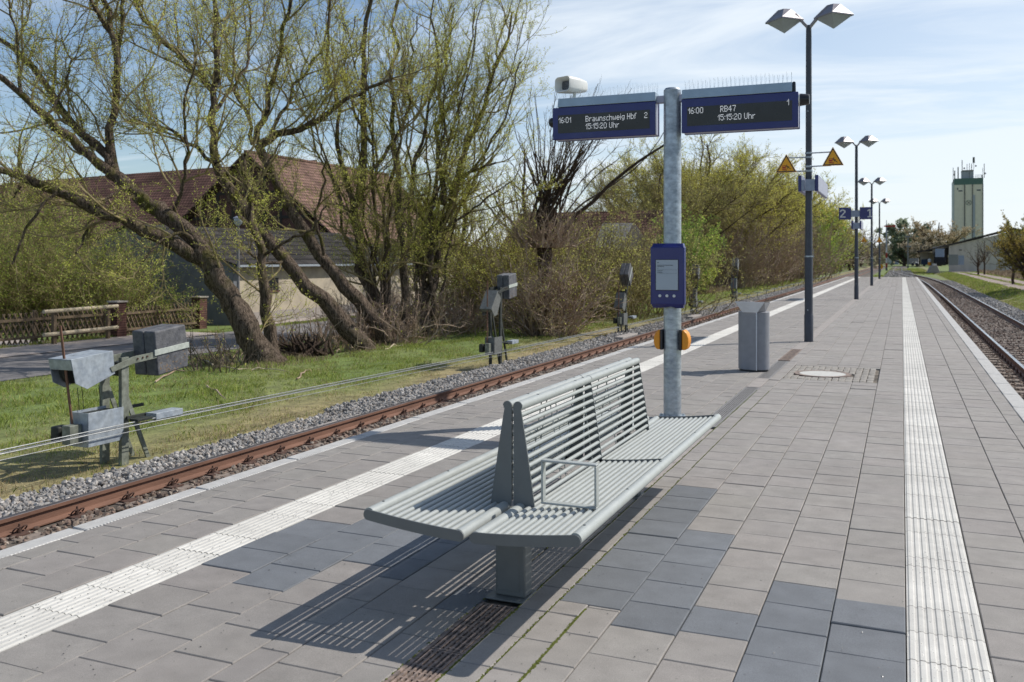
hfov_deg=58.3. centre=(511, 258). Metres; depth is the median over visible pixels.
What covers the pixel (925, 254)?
canopy
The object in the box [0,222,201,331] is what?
garden shrub
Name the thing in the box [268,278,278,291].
window
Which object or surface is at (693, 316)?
cable duct cover
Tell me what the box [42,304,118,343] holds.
wooden rail
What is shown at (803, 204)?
willow
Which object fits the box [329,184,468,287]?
blossom tree
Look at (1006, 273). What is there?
dry grass
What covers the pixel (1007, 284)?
dirt path
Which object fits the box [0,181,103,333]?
garden shrub
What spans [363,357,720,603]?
bench
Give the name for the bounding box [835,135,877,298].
lamp mast
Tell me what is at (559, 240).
bush
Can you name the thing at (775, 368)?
drain grating
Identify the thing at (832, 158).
warning sign
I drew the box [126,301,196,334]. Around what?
lattice fence
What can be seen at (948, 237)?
oak tree
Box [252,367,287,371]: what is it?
fallen branch
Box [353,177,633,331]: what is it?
bush
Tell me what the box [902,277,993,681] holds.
tactile strip
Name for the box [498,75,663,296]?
pollard willow
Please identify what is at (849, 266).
tree
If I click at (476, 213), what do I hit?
blossom tree
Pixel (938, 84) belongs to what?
sky
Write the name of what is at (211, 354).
brushwood
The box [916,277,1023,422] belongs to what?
kerb
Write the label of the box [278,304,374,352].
brushwood
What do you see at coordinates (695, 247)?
bush
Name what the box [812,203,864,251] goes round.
willow
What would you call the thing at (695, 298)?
wire tensioner
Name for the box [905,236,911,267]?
semaphore signal
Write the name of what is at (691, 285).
bush
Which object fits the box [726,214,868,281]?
bush
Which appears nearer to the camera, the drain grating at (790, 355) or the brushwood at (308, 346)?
the drain grating at (790, 355)
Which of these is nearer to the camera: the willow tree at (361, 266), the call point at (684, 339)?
the call point at (684, 339)
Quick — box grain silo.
[952,157,985,241]
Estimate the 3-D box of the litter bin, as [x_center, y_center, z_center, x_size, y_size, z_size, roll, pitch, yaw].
[3.360,1.073,12.799,0.430,0.974,0.475,0,0,23]
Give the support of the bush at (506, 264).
on the ground at (164, 431)
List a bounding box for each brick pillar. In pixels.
[107,301,127,336]
[190,296,208,328]
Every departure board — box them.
[549,84,658,141]
[682,73,809,134]
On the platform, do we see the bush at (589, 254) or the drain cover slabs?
the drain cover slabs
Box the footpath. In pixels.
[259,306,427,324]
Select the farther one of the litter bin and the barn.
the barn
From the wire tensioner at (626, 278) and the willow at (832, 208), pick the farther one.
the willow at (832, 208)
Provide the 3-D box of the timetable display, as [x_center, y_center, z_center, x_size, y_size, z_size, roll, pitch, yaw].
[1.529,0.163,8.963,0.334,0.629,0.134,0,0,23]
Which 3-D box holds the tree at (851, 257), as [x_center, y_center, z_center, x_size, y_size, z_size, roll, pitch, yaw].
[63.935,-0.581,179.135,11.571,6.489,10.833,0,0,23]
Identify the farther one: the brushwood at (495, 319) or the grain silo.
the grain silo
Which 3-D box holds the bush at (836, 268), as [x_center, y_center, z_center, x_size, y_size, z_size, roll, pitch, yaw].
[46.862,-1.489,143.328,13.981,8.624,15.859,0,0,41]
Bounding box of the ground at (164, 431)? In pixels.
[0,263,1023,499]
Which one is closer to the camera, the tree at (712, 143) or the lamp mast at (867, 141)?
the lamp mast at (867, 141)
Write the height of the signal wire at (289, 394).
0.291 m
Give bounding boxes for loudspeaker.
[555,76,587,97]
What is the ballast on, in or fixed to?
on the ground at (164, 431)
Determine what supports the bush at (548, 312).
on the ground at (164, 431)
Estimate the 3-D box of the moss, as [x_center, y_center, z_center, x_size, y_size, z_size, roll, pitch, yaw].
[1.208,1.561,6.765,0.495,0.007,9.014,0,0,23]
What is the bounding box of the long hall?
[927,228,1021,271]
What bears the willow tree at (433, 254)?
on the ground at (164, 431)
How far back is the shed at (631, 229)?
45.62 m
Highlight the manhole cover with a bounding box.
[794,370,851,378]
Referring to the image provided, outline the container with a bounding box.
[921,259,927,264]
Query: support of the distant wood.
on the ground at (164, 431)
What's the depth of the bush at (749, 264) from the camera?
73.58 m
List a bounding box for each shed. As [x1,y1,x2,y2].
[596,223,649,289]
[948,254,957,264]
[958,255,963,264]
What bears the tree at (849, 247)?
on the ground at (164, 431)
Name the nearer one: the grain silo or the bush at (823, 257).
the bush at (823, 257)
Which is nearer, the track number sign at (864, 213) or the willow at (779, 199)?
the track number sign at (864, 213)
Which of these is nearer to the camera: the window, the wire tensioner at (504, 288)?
the wire tensioner at (504, 288)
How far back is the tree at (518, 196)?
43.11 m
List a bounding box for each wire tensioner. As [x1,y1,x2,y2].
[48,324,188,465]
[479,273,518,364]
[613,263,635,331]
[688,264,701,312]
[730,258,741,301]
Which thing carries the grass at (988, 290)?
on the ground at (164, 431)
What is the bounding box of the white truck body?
[909,258,918,263]
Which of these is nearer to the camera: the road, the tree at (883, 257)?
the road
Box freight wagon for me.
[935,249,943,256]
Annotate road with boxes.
[0,295,628,380]
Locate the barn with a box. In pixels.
[0,150,454,293]
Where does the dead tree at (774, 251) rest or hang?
on the ground at (164, 431)
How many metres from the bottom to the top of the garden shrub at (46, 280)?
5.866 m
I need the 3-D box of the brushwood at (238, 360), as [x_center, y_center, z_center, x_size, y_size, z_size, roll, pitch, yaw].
[-6.449,1.954,21.305,1.836,0.938,1.117,0,0,5]
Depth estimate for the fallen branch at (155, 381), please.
18.80 m
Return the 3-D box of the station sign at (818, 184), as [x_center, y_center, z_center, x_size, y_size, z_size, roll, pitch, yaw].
[6.022,-1.426,18.334,0.365,0.302,2.440,0,0,23]
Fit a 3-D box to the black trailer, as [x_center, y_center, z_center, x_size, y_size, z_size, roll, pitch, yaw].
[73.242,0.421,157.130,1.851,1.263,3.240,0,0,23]
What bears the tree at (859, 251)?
on the ground at (164, 431)
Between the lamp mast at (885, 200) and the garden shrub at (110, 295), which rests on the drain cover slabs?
the lamp mast at (885, 200)
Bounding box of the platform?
[37,280,993,681]
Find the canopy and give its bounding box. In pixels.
[917,250,933,264]
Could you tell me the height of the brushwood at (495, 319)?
1.666 m
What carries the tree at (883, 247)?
on the ground at (164, 431)
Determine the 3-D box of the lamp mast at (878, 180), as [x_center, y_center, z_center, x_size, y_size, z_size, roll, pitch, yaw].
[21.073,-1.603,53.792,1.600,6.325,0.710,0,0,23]
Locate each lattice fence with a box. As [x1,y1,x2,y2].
[0,309,104,345]
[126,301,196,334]
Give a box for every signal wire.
[0,272,843,452]
[0,273,841,460]
[0,278,818,454]
[0,283,795,450]
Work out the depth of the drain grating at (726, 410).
9.95 m
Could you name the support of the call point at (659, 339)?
attached to the information pole
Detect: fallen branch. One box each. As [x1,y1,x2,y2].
[154,369,184,382]
[188,355,250,369]
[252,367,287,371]
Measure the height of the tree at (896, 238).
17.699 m
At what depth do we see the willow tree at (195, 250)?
20.79 m
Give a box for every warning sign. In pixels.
[776,154,812,172]
[805,147,842,167]
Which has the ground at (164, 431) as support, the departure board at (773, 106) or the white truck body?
the white truck body
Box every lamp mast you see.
[765,4,853,341]
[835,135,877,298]
[858,177,885,285]
[869,198,889,278]
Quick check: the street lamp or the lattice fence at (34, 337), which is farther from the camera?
the street lamp
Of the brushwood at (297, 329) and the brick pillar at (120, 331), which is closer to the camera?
the brushwood at (297, 329)
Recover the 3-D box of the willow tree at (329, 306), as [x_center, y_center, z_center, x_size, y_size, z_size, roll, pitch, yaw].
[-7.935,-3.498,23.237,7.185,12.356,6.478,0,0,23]
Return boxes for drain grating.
[384,602,516,681]
[711,387,758,428]
[755,361,788,378]
[778,349,801,360]
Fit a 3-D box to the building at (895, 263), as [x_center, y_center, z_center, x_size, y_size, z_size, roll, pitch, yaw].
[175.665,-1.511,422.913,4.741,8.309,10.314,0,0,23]
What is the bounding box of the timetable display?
[651,243,685,307]
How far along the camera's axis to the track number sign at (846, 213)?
35.61 m
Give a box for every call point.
[654,328,663,349]
[679,329,690,349]
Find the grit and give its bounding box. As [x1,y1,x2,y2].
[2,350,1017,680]
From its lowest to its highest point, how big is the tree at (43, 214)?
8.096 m
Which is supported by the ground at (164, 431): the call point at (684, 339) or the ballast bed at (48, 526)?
the ballast bed at (48, 526)
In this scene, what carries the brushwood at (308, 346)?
on the ground at (164, 431)
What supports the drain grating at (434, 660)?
on the platform
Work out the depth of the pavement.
25.28 m
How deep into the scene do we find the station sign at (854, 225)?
35.50 m
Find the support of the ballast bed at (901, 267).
on the ground at (164, 431)
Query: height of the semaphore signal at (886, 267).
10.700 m
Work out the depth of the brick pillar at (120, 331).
28.16 m
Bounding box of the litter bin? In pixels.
[735,302,769,371]
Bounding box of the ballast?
[0,270,1023,549]
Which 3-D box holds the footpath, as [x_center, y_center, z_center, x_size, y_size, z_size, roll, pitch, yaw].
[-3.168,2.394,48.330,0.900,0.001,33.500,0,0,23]
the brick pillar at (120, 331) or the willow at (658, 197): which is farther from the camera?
the willow at (658, 197)
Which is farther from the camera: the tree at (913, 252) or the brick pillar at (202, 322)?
the tree at (913, 252)
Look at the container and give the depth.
160.00 m
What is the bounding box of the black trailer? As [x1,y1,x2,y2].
[934,258,945,264]
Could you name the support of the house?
on the ground at (164, 431)
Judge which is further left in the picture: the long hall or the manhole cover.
the manhole cover
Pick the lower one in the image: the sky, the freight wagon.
the freight wagon
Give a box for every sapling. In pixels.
[967,247,987,273]
[972,241,992,274]
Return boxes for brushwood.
[177,309,272,372]
[189,325,276,363]
[263,318,321,345]
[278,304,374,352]
[278,330,338,355]
[306,271,481,339]
[319,279,470,345]
[397,276,496,334]
[427,284,518,328]
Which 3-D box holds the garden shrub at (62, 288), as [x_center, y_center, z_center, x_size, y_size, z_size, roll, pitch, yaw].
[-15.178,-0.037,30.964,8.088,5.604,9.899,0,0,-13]
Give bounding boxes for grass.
[189,269,1023,369]
[873,268,1023,309]
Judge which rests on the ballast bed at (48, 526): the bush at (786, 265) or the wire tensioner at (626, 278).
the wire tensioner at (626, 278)
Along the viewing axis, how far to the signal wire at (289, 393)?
12.81 m
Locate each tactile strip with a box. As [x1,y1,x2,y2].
[0,277,858,652]
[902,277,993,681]
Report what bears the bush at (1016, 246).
on the ground at (164, 431)
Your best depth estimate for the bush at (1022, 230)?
62.20 m
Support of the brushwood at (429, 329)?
on the ground at (164, 431)
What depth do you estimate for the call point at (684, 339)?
8.96 m
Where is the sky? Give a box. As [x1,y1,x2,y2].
[0,0,1023,247]
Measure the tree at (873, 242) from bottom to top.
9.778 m
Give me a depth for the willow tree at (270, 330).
22.42 m
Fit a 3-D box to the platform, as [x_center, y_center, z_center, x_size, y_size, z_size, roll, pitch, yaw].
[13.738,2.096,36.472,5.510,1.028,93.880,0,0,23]
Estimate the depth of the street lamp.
30.56 m
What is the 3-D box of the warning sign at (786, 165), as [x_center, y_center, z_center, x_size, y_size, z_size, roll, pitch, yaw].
[5.354,-1.821,17.422,0.662,0.352,0.133,0,0,12]
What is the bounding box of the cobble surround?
[784,365,875,382]
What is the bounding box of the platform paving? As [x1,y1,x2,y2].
[0,277,1023,681]
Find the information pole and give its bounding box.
[656,87,685,415]
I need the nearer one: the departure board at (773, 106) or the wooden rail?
the departure board at (773, 106)
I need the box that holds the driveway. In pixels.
[0,340,49,346]
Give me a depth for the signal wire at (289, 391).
12.93 m
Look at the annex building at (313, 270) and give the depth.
35.67 m
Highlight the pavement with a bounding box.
[0,332,219,357]
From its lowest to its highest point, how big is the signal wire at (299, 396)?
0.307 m
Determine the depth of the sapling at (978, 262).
119.90 m
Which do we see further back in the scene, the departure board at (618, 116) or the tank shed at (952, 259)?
the tank shed at (952, 259)
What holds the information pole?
on the platform paving
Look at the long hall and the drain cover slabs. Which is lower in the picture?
the drain cover slabs
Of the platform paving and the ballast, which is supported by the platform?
the platform paving
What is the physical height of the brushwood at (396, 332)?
1.958 m
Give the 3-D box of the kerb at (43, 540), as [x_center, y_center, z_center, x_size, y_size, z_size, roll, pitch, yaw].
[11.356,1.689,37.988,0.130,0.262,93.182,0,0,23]
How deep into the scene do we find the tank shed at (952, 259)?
150.00 m
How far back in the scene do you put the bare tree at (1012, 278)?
75.02 m
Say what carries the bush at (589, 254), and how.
on the ground at (164, 431)
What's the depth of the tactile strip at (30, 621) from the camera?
5.10 m
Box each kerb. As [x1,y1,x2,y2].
[0,277,845,558]
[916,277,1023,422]
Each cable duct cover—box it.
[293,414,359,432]
[614,333,637,339]
[686,314,700,318]
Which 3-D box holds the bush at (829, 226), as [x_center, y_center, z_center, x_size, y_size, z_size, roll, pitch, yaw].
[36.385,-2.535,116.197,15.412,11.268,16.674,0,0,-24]
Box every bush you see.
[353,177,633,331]
[380,203,650,328]
[458,223,634,339]
[487,201,599,247]
[497,210,648,305]
[502,184,697,321]
[514,190,779,317]
[561,251,650,318]
[651,201,731,291]
[662,225,725,293]
[695,200,803,288]
[714,191,878,285]
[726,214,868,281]
[781,205,870,278]
[791,199,859,277]
[814,231,870,274]
[986,210,1023,272]
[994,218,1023,277]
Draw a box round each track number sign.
[839,207,855,219]
[856,207,871,218]
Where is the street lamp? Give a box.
[233,216,242,290]
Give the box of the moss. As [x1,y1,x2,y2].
[381,389,768,681]
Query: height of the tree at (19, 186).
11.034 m
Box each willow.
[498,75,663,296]
[549,158,778,260]
[582,133,816,283]
[681,132,835,279]
[712,163,853,247]
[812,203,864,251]
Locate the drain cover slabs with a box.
[531,279,878,589]
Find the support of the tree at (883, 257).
on the ground at (164, 431)
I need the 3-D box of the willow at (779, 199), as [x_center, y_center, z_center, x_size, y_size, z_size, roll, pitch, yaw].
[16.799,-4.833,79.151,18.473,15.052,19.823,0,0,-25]
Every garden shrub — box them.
[0,170,190,334]
[0,177,191,333]
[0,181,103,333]
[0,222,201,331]
[93,267,203,332]
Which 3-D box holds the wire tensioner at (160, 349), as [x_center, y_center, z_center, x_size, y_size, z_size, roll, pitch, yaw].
[-4.556,1.620,10.871,0.582,1.781,1.804,0,0,23]
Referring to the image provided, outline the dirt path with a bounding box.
[959,273,1023,289]
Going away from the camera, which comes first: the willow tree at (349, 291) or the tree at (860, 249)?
the willow tree at (349, 291)
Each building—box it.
[50,224,414,324]
[888,251,898,264]
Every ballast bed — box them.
[0,266,885,548]
[888,266,1022,390]
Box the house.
[498,210,663,293]
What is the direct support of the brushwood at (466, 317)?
on the ground at (164, 431)
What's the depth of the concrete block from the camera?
154.56 m
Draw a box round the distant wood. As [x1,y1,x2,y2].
[456,238,919,268]
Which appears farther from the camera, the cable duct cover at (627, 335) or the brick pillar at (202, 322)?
the brick pillar at (202, 322)
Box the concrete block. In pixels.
[926,264,939,272]
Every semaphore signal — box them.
[884,220,895,270]
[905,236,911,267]
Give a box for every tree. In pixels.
[0,0,318,363]
[0,122,84,248]
[1,164,83,300]
[46,0,375,350]
[128,0,464,344]
[189,67,343,353]
[235,0,483,338]
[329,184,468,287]
[347,0,565,333]
[369,165,530,303]
[455,142,618,255]
[681,134,753,214]
[766,219,794,283]
[834,227,893,271]
[835,237,862,262]
[838,244,867,270]
[846,231,865,269]
[847,229,885,268]
[848,237,870,270]
[860,236,889,266]
[866,240,891,265]
[874,249,897,264]
[875,217,931,265]
[896,216,983,265]
[897,235,944,266]
[981,234,1020,283]
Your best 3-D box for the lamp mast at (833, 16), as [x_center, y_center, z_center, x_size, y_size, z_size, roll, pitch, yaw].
[5.612,-1.603,17.368,1.600,6.325,0.710,0,0,23]
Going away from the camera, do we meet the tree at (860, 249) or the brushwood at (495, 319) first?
the brushwood at (495, 319)
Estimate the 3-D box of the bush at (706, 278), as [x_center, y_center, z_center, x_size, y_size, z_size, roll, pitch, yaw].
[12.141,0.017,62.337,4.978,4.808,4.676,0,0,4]
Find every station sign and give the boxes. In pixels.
[798,175,827,198]
[851,221,862,229]
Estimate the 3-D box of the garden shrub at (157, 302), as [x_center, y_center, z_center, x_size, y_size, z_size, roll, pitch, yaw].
[-12.295,1.335,30.713,4.543,2.183,3.540,0,0,23]
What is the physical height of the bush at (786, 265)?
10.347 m
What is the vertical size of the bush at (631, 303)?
5.331 m
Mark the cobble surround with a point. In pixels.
(859, 376)
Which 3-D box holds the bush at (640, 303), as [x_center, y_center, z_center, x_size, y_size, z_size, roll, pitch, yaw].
[3.253,1.012,37.061,5.332,2.828,3.370,0,0,0]
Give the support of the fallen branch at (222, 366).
on the ground at (164, 431)

